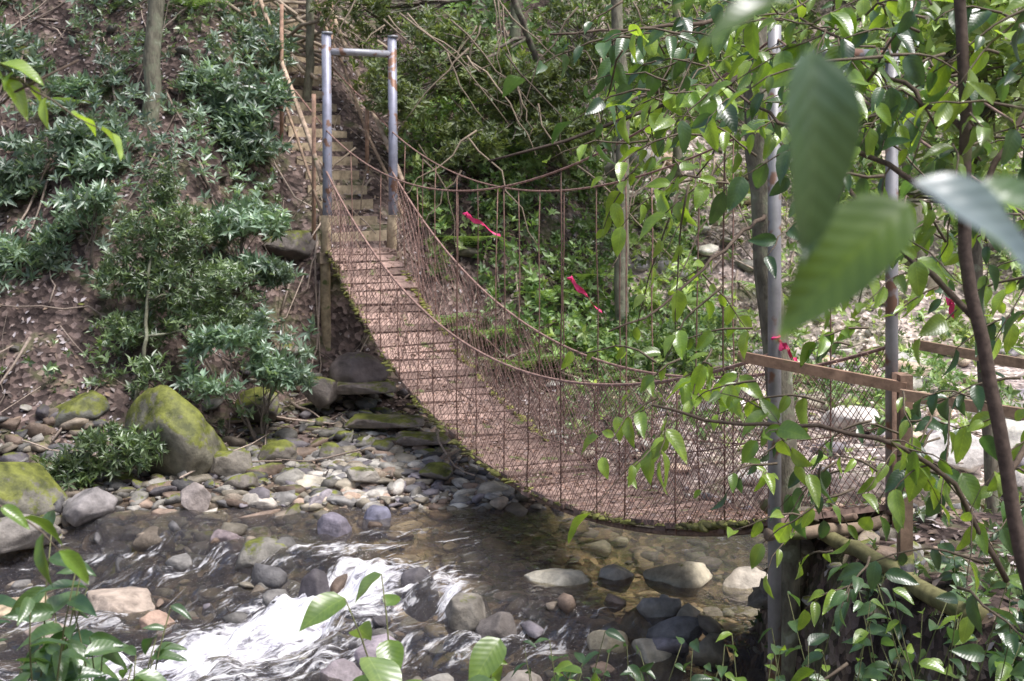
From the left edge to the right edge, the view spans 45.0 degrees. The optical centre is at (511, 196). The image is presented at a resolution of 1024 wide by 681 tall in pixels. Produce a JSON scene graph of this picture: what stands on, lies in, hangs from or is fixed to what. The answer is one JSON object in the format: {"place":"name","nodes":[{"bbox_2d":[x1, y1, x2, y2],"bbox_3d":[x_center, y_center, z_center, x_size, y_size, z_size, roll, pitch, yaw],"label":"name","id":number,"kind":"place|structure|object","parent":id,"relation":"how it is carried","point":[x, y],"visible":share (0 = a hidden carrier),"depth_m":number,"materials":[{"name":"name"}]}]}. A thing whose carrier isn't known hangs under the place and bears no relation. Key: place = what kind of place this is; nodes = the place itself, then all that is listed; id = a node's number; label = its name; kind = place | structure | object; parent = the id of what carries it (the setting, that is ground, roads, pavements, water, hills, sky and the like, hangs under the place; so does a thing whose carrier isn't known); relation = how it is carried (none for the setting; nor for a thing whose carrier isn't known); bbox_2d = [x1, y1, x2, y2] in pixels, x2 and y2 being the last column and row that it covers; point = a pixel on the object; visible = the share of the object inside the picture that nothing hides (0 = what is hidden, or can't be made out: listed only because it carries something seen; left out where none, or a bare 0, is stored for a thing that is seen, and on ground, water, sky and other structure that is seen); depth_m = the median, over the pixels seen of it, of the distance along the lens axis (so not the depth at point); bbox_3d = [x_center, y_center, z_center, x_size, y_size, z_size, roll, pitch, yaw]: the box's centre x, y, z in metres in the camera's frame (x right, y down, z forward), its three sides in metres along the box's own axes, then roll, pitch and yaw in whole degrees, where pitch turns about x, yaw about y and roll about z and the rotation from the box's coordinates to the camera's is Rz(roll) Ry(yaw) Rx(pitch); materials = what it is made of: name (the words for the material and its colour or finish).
{"place":"outdoors","nodes":[
{"label":"outdoors","id":0,"kind":"place"},
{"bbox_2d":[0,503,982,680],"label":"stream water","id":1,"kind":"structure","parent":0,"point":[280,620],"depth_m":9.48,"materials":[{"name":"liquid"}]},
{"bbox_2d":[0,595,54,626],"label":"boulder","id":2,"kind":"object","parent":1,"relation":"in","point":[4,610],"visible":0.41,"depth_m":9.86,"materials":[{"name":"beige stone"}]},
{"bbox_2d":[0,514,61,553],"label":"boulder","id":3,"kind":"object","parent":1,"relation":"in","point":[14,536],"visible":0.57,"depth_m":11.02,"materials":[{"name":"grey stone"}]},
{"bbox_2d":[23,621,67,651],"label":"boulder","id":4,"kind":"object","parent":1,"relation":"in","point":[26,632],"visible":0.12,"depth_m":9.33,"materials":[{"name":"grey stone"}]},
{"bbox_2d":[62,487,117,526],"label":"boulder","id":5,"kind":"object","parent":1,"relation":"in","point":[87,506],"visible":0.96,"depth_m":11.62,"materials":[{"name":"grey stone"}]},
{"bbox_2d":[87,586,158,631],"bbox_3d":[-3.176,3.365,10.120,0.539,0.270,0.577,0,0,-25],"label":"boulder","id":6,"kind":"object","parent":1,"relation":"in","point":[130,600],"visible":0.83,"depth_m":9.97,"materials":[{"name":"beige stone"}]},
{"bbox_2d":[139,610,175,644],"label":"boulder","id":7,"kind":"object","parent":1,"relation":"in","point":[154,616],"visible":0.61,"depth_m":9.59,"materials":[{"name":"beige stone"}]},
{"bbox_2d":[208,529,244,563],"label":"boulder","id":8,"kind":"object","parent":1,"relation":"in","point":[223,535],"visible":0.84,"depth_m":10.81,"materials":[{"name":"grey stone"}]},
{"bbox_2d":[242,493,277,509],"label":"boulder","id":9,"kind":"object","parent":1,"relation":"in","point":[269,503],"visible":0.78,"depth_m":11.88,"materials":[{"name":"grey stone"}]},
{"bbox_2d":[235,536,294,574],"bbox_3d":[-2.131,3.070,10.479,0.460,0.360,0.404,0,0,-33],"label":"boulder","id":10,"kind":"object","parent":1,"relation":"in","point":[257,550],"visible":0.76,"depth_m":10.36,"materials":[{"name":"grey stone"}]},
{"bbox_2d":[298,568,330,598],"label":"boulder","id":11,"kind":"object","parent":1,"relation":"in","point":[314,581],"visible":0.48,"depth_m":9.69,"materials":[{"name":"grey stone"}]},
{"bbox_2d":[317,512,351,552],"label":"boulder","id":12,"kind":"object","parent":1,"relation":"in","point":[334,525],"visible":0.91,"depth_m":10.98,"materials":[{"name":"grey stone"}]},
{"bbox_2d":[319,658,363,680],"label":"boulder","id":13,"kind":"object","parent":1,"relation":"in","point":[342,669],"visible":0.91,"depth_m":8.51,"materials":[{"name":"grey stone"}]},
{"bbox_2d":[348,633,403,673],"bbox_3d":[-0.998,3.370,8.938,0.372,0.360,0.399,0,0,-20],"label":"boulder","id":14,"kind":"object","parent":1,"relation":"in","point":[372,644],"visible":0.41,"depth_m":8.83,"materials":[{"name":"grey stone"}]},
{"bbox_2d":[400,567,440,621],"bbox_3d":[-0.731,3.130,9.748,0.276,0.440,0.292,0,0,35],"label":"boulder","id":15,"kind":"object","parent":1,"relation":"in","point":[414,575],"visible":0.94,"depth_m":9.66,"materials":[{"name":"grey stone"}]},
{"bbox_2d":[444,592,491,644],"bbox_3d":[-0.330,3.170,9.284,0.360,0.360,0.356,0,0,0],"label":"boulder","id":16,"kind":"object","parent":1,"relation":"in","point":[464,611],"visible":0.81,"depth_m":9.15,"materials":[{"name":"grey stone"}]},
{"bbox_2d":[475,611,521,657],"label":"boulder","id":17,"kind":"object","parent":1,"relation":"in","point":[500,624],"visible":0.71,"depth_m":9.00,"materials":[{"name":"grey stone"}]},
{"bbox_2d":[501,670,542,680],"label":"boulder","id":18,"kind":"object","parent":1,"relation":"in","point":[520,675],"visible":0.85,"depth_m":8.33,"materials":[{"name":"beige stone"}]},
{"bbox_2d":[522,568,592,594],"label":"boulder","id":19,"kind":"object","parent":1,"relation":"in","point":[554,580],"visible":0.91,"depth_m":9.61,"materials":[{"name":"grey stone"}]},
{"bbox_2d":[587,630,632,677],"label":"boulder","id":20,"kind":"object","parent":1,"relation":"in","point":[594,639],"visible":0.59,"depth_m":8.65,"materials":[{"name":"grey stone"}]},
{"bbox_2d":[597,564,634,592],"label":"boulder","id":21,"kind":"object","parent":1,"relation":"in","point":[611,572],"visible":0.94,"depth_m":9.72,"materials":[{"name":"grey stone"}]},
{"bbox_2d":[620,607,651,643],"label":"boulder","id":22,"kind":"object","parent":1,"relation":"in","point":[629,619],"visible":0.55,"depth_m":9.11,"materials":[{"name":"grey stone"}]},
{"bbox_2d":[631,638,685,680],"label":"boulder","id":23,"kind":"object","parent":1,"relation":"in","point":[650,652],"visible":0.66,"depth_m":8.51,"materials":[{"name":"grey stone"}]},
{"bbox_2d":[643,561,712,597],"bbox_3d":[1.330,3.000,9.741,0.517,0.300,0.447,0,0,43],"label":"boulder","id":24,"kind":"object","parent":1,"relation":"in","point":[685,576],"visible":0.96,"depth_m":9.60,"materials":[{"name":"grey stone"}]},
{"bbox_2d":[722,566,767,605],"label":"boulder","id":25,"kind":"object","parent":1,"relation":"in","point":[745,579],"visible":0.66,"depth_m":9.51,"materials":[{"name":"beige stone"}]},
{"bbox_2d":[0,0,1023,680],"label":"ground","id":26,"kind":"structure","parent":0,"point":[814,568],"depth_m":14.55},
{"bbox_2d":[0,462,68,517],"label":"mossy boulder","id":27,"kind":"object","parent":26,"relation":"on","point":[35,489],"visible":0.89,"depth_m":11.72,"materials":[{"name":"green stone"}]},
{"bbox_2d":[0,209,104,297],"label":"laurel shrub","id":28,"kind":"object","parent":26,"relation":"on","point":[7,253],"visible":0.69,"depth_m":14.69,"materials":[{"name":"green plant"}]},
{"bbox_2d":[0,59,122,587],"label":"side sapling","id":29,"kind":"object","parent":26,"relation":"on","point":[14,88],"visible":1,"depth_m":2.99,"materials":[{"name":"green plant"}]},
{"bbox_2d":[52,390,109,427],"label":"mossy boulder","id":30,"kind":"object","parent":26,"relation":"on","point":[92,405],"visible":0.64,"depth_m":13.36,"materials":[{"name":"green stone"}]},
{"bbox_2d":[37,60,125,271],"bbox_3d":[-5.368,-0.466,15.853,1.216,2.826,3.517,0,0,-23],"label":"laurel shrub","id":31,"kind":"object","parent":26,"relation":"on","point":[97,197],"visible":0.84,"depth_m":14.66,"materials":[{"name":"green plant"}]},
{"bbox_2d":[0,96,166,206],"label":"laurel shrub","id":32,"kind":"object","parent":26,"relation":"on","point":[19,145],"visible":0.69,"depth_m":15.54,"materials":[{"name":"green plant"}]},
{"bbox_2d":[0,510,191,680],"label":"bank shrub","id":33,"kind":"object","parent":26,"relation":"on","point":[55,657],"visible":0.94,"depth_m":3.82,"materials":[{"name":"green plant"}]},
{"bbox_2d":[2,0,250,20],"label":"laurel shrub","id":34,"kind":"object","parent":26,"relation":"on","point":[19,6],"visible":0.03,"depth_m":18.28,"materials":[{"name":"green plant"}]},
{"bbox_2d":[0,0,305,88],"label":"laurel shrub","id":35,"kind":"object","parent":26,"relation":"on","point":[8,43],"visible":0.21,"depth_m":17.45,"materials":[{"name":"green plant"}]},
{"bbox_2d":[141,0,164,129],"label":"lichened tree","id":36,"kind":"object","parent":26,"relation":"on","point":[152,44],"visible":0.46,"depth_m":16.32,"materials":[{"name":"grey plant"}]},
{"bbox_2d":[124,385,228,475],"bbox_3d":[-3.518,2.450,12.912,1.131,1.000,0.796,0,0,28],"label":"mossy boulder","id":37,"kind":"object","parent":26,"relation":"on","point":[190,437],"visible":0.69,"depth_m":12.56,"materials":[{"name":"green stone"}]},
{"bbox_2d":[85,155,270,401],"bbox_3d":[-3.910,1.088,13.920,2.123,3.133,1.454,0,0,21],"label":"slender sapling","id":38,"kind":"object","parent":26,"relation":"on","point":[156,269],"visible":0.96,"depth_m":13.98,"materials":[{"name":"green plant"}]},
{"bbox_2d":[138,18,302,80],"bbox_3d":[-4.297,-2.100,17.862,2.616,1.028,1.325,0,0,-23],"label":"laurel shrub","id":39,"kind":"object","parent":26,"relation":"on","point":[270,54],"visible":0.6,"depth_m":17.97,"materials":[{"name":"green plant"}]},
{"bbox_2d":[160,56,299,164],"bbox_3d":[-4.101,-1.152,16.961,2.445,1.542,1.307,0,0,0],"label":"laurel shrub","id":40,"kind":"object","parent":26,"relation":"on","point":[250,107],"visible":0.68,"depth_m":16.66,"materials":[{"name":"green plant"}]},
{"bbox_2d":[209,450,252,476],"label":"mossy boulder","id":41,"kind":"object","parent":26,"relation":"on","point":[229,463],"visible":0.76,"depth_m":12.63,"materials":[{"name":"grey stone"}]},
{"bbox_2d":[222,472,258,490],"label":"boulder","id":42,"kind":"object","parent":26,"relation":"on","point":[245,481],"visible":0.69,"depth_m":12.19,"materials":[{"name":"grey stone"}]},
{"bbox_2d":[173,194,309,302],"bbox_3d":[-3.301,0.637,15.111,1.695,1.356,1.140,0,0,0],"label":"laurel shrub","id":43,"kind":"object","parent":26,"relation":"on","point":[274,273],"visible":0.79,"depth_m":14.99,"materials":[{"name":"green plant"}]},
{"bbox_2d":[263,230,317,260],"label":"boulder","id":44,"kind":"object","parent":26,"relation":"on","point":[294,245],"visible":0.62,"depth_m":16.16,"materials":[{"name":"grey stone"}]},
{"bbox_2d":[302,0,314,101],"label":"lichened tree","id":45,"kind":"object","parent":26,"relation":"on","point":[310,66],"visible":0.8,"depth_m":18.76,"materials":[{"name":"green plant"}]},
{"bbox_2d":[295,474,325,486],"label":"boulder","id":46,"kind":"object","parent":26,"relation":"on","point":[307,480],"visible":0.28,"depth_m":12.51,"materials":[{"name":"beige stone"}]},
{"bbox_2d":[249,0,403,241],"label":"wooden staircase","id":47,"kind":"structure","parent":26,"relation":"on","point":[312,146],"depth_m":17.64,"materials":[{"name":"brown wood"}]},
{"bbox_2d":[362,505,390,532],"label":"boulder","id":48,"kind":"object","parent":26,"relation":"on","point":[374,512],"visible":0.87,"depth_m":11.48,"materials":[{"name":"grey stone"}]},
{"bbox_2d":[12,0,789,403],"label":"fern patch","id":49,"kind":"object","parent":26,"relation":"on","point":[474,244],"visible":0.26,"depth_m":16.56,"materials":[{"name":"green plant"}]},
{"bbox_2d":[299,571,506,680],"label":"broadleaf seedling","id":50,"kind":"object","parent":26,"relation":"on","point":[488,655],"visible":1,"depth_m":4.02,"materials":[{"name":"green plant"}]},
{"bbox_2d":[419,462,452,480],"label":"mossy boulder","id":51,"kind":"object","parent":26,"relation":"on","point":[443,471],"visible":1,"depth_m":12.53,"materials":[{"name":"green stone"}]},
{"bbox_2d":[0,0,963,478],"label":"fallen branches","id":52,"kind":"object","parent":26,"relation":"on","point":[294,12],"visible":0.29,"depth_m":16.65,"materials":[{"name":"brown wood"}]},
{"bbox_2d":[309,0,664,184],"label":"understory tree","id":53,"kind":"object","parent":26,"relation":"on","point":[410,94],"visible":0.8,"depth_m":17.84,"materials":[{"name":"green plant"}]},
{"bbox_2d":[477,480,507,493],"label":"boulder","id":54,"kind":"object","parent":26,"relation":"on","point":[492,486],"visible":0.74,"depth_m":12.09,"materials":[{"name":"grey stone"}]},
{"bbox_2d":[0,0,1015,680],"bbox_3d":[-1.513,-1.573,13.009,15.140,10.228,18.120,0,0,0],"label":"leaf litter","id":55,"kind":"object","parent":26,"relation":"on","point":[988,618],"visible":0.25,"depth_m":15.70,"materials":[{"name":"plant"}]},
{"bbox_2d":[0,0,1023,680],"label":"river cobbles","id":56,"kind":"object","parent":26,"relation":"on","point":[674,616],"visible":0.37,"depth_m":11.59,"materials":[{"name":"grey stone"}]},
{"bbox_2d":[30,419,170,490],"bbox_3d":[-4.138,2.631,12.433,1.417,0.808,0.771,0,0,0],"label":"laurel shrub","id":57,"kind":"object","parent":56,"relation":"on","point":[137,446],"visible":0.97,"depth_m":12.32,"materials":[{"name":"green plant"}]},
{"bbox_2d":[180,482,210,516],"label":"boulder","id":58,"kind":"object","parent":56,"relation":"on","point":[195,497],"visible":0.97,"depth_m":11.79,"materials":[{"name":"grey stone"}]},
{"bbox_2d":[169,304,319,441],"bbox_3d":[-2.943,2.001,13.622,1.648,1.586,0.852,0,0,-12],"label":"laurel shrub","id":59,"kind":"object","parent":56,"relation":"on","point":[267,370],"visible":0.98,"depth_m":13.47,"materials":[{"name":"green plant"}]},
{"bbox_2d":[234,387,278,422],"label":"mossy boulder","id":60,"kind":"object","parent":56,"relation":"on","point":[273,407],"visible":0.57,"depth_m":14.10,"materials":[{"name":"green stone"}]},
{"bbox_2d":[257,439,297,463],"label":"mossy boulder","id":61,"kind":"object","parent":56,"relation":"on","point":[282,449],"visible":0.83,"depth_m":13.05,"materials":[{"name":"grey stone"}]},
{"bbox_2d":[302,376,340,407],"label":"mossy boulder","id":62,"kind":"object","parent":56,"relation":"on","point":[324,393],"visible":0.81,"depth_m":14.57,"materials":[{"name":"grey stone"}]},
{"bbox_2d":[319,442,345,460],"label":"boulder","id":63,"kind":"object","parent":56,"relation":"on","point":[327,449],"visible":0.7,"depth_m":13.20,"materials":[{"name":"grey stone"}]},
{"bbox_2d":[329,352,389,382],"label":"boulder","id":64,"kind":"object","parent":56,"relation":"on","point":[356,367],"visible":0.71,"depth_m":14.87,"materials":[{"name":"grey stone"}]},
{"bbox_2d":[347,466,379,482],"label":"boulder","id":65,"kind":"object","parent":56,"relation":"on","point":[363,474],"visible":0.98,"depth_m":12.42,"materials":[{"name":"grey stone"}]},
{"bbox_2d":[336,381,450,445],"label":"stone steps","id":66,"kind":"structure","parent":56,"relation":"on","point":[378,421],"depth_m":13.87,"materials":[{"name":"grey stone"}]},
{"bbox_2d":[0,0,1023,680],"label":"hillside foliage","id":67,"kind":"object","parent":26,"relation":"on","point":[530,166],"visible":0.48,"depth_m":17.08,"materials":[{"name":"green plant"}]},
{"bbox_2d":[526,83,563,111],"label":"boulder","id":68,"kind":"object","parent":67,"relation":"on","point":[560,84],"visible":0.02,"depth_m":19.44,"materials":[{"name":"grey stone"}]},
{"bbox_2d":[611,0,630,341],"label":"lichened tree","id":69,"kind":"object","parent":67,"relation":"on","point":[616,18],"visible":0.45,"depth_m":16.74,"materials":[{"name":"grey plant"}]},
{"bbox_2d":[604,145,660,180],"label":"boulder","id":70,"kind":"object","parent":67,"relation":"on","point":[608,167],"visible":0.34,"depth_m":18.90,"materials":[{"name":"grey stone"}]},
{"bbox_2d":[508,0,520,74],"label":"lichened tree","id":71,"kind":"object","parent":26,"relation":"on","point":[515,32],"visible":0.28,"depth_m":20.52,"materials":[{"name":"grey plant"}]},
{"bbox_2d":[262,25,1023,678],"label":"suspension bridge","id":72,"kind":"structure","parent":26,"relation":"on","point":[466,407],"depth_m":10.79,"materials":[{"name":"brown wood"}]},
{"bbox_2d":[463,212,499,235],"bbox_3d":[-0.338,0.308,13.700,0.425,0.279,0.061,0,0,0],"label":"flagging tape","id":73,"kind":"object","parent":72,"relation":"attached to","point":[472,219],"visible":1,"depth_m":13.70,"materials":[{"name":"plastic"}]},
{"bbox_2d":[567,275,601,312],"bbox_3d":[0.703,0.952,12.000,0.346,0.367,0.061,0,0,0],"label":"flagging tape","id":74,"kind":"object","parent":72,"relation":"attached to","point":[578,288],"visible":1,"depth_m":11.99,"materials":[{"name":"plastic"}]},
{"bbox_2d":[771,336,797,360],"bbox_3d":[1.621,0.905,7.360,0.162,0.174,0.061,0,0,0],"label":"flagging tape","id":75,"kind":"object","parent":72,"relation":"attached to","point":[783,346],"visible":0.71,"depth_m":7.36,"materials":[{"name":"plastic"}]},
{"bbox_2d":[737,339,1023,558],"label":"ramp handrail","id":76,"kind":"object","parent":72,"relation":"attached to","point":[904,382],"visible":0.71,"depth_m":6.98,"materials":[{"name":"brown wood"}]},
{"bbox_2d":[946,290,954,317],"bbox_3d":[2.507,0.615,7.100,0.074,0.193,0.061,0,0,0],"label":"flagging tape","id":77,"kind":"object","parent":72,"relation":"attached to","point":[950,303],"visible":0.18,"depth_m":7.10,"materials":[{"name":"plastic"}]},
{"bbox_2d":[672,0,685,183],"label":"lichened tree","id":78,"kind":"object","parent":26,"relation":"on","point":[677,151],"visible":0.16,"depth_m":19.54,"materials":[{"name":"grey plant"}]},
{"bbox_2d":[582,0,796,197],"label":"understory tree","id":79,"kind":"object","parent":26,"relation":"on","point":[704,76],"visible":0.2,"depth_m":17.79,"materials":[{"name":"green plant"}]},
{"bbox_2d":[489,0,923,680],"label":"broadleaf tree","id":80,"kind":"object","parent":26,"relation":"on","point":[649,40],"visible":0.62,"depth_m":5.94,"materials":[{"name":"green plant"}]},
{"bbox_2d":[501,542,1023,680],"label":"leaves","id":81,"kind":"object","parent":26,"relation":"on","point":[1005,665],"visible":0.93,"depth_m":5.56,"materials":[{"name":"green plant"}]},
{"bbox_2d":[568,0,1023,680],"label":"broadleaf tree","id":82,"kind":"object","parent":26,"relation":"on","point":[912,474],"visible":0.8,"depth_m":4.38,"materials":[{"name":"green plant"}]},
{"bbox_2d":[664,0,1023,341],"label":"overhanging twig","id":83,"kind":"object","parent":26,"relation":"on","point":[851,249],"visible":1,"depth_m":0.90,"materials":[{"name":"green plant"}]},
{"bbox_2d":[820,405,879,433],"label":"boulder","id":84,"kind":"object","parent":26,"relation":"on","point":[873,412],"visible":0.48,"depth_m":14.06,"materials":[{"name":"grey stone"}]},
{"bbox_2d":[901,6,929,274],"bbox_3d":[7.398,-4.397,18.820,4.236,11.215,2.430,0,0,44],"label":"lichened tree","id":85,"kind":"object","parent":26,"relation":"on","point":[920,218],"visible":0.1,"depth_m":18.86,"materials":[{"name":"grey plant"}]},
{"bbox_2d":[823,0,1023,513],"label":"streamside tree","id":86,"kind":"object","parent":26,"relation":"on","point":[942,39],"visible":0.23,"depth_m":10.63,"materials":[{"name":"green plant"}]},
{"bbox_2d":[924,429,983,473],"bbox_3d":[4.631,2.675,13.052,0.700,0.450,0.538,0,0,0],"label":"boulder","id":87,"kind":"object","parent":26,"relation":"on","point":[973,460],"visible":0.43,"depth_m":12.82,"materials":[{"name":"grey stone"}]},
{"bbox_2d":[1005,419,1023,451],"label":"boulder","id":88,"kind":"object","parent":26,"relation":"on","point":[1015,429],"visible":0.18,"depth_m":13.36,"materials":[{"name":"grey stone"}]},
{"bbox_2d":[1015,470,1023,499],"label":"boulder","id":89,"kind":"object","parent":26,"relation":"on","point":[1020,479],"visible":0.16,"depth_m":11.93,"materials":[{"name":"grey stone"}]},
{"bbox_2d":[287,0,788,345],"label":"bare branches","id":90,"kind":"object","parent":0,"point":[416,25],"visible":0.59,"depth_m":16.68,"materials":[{"name":"brown plant"}]}
]}

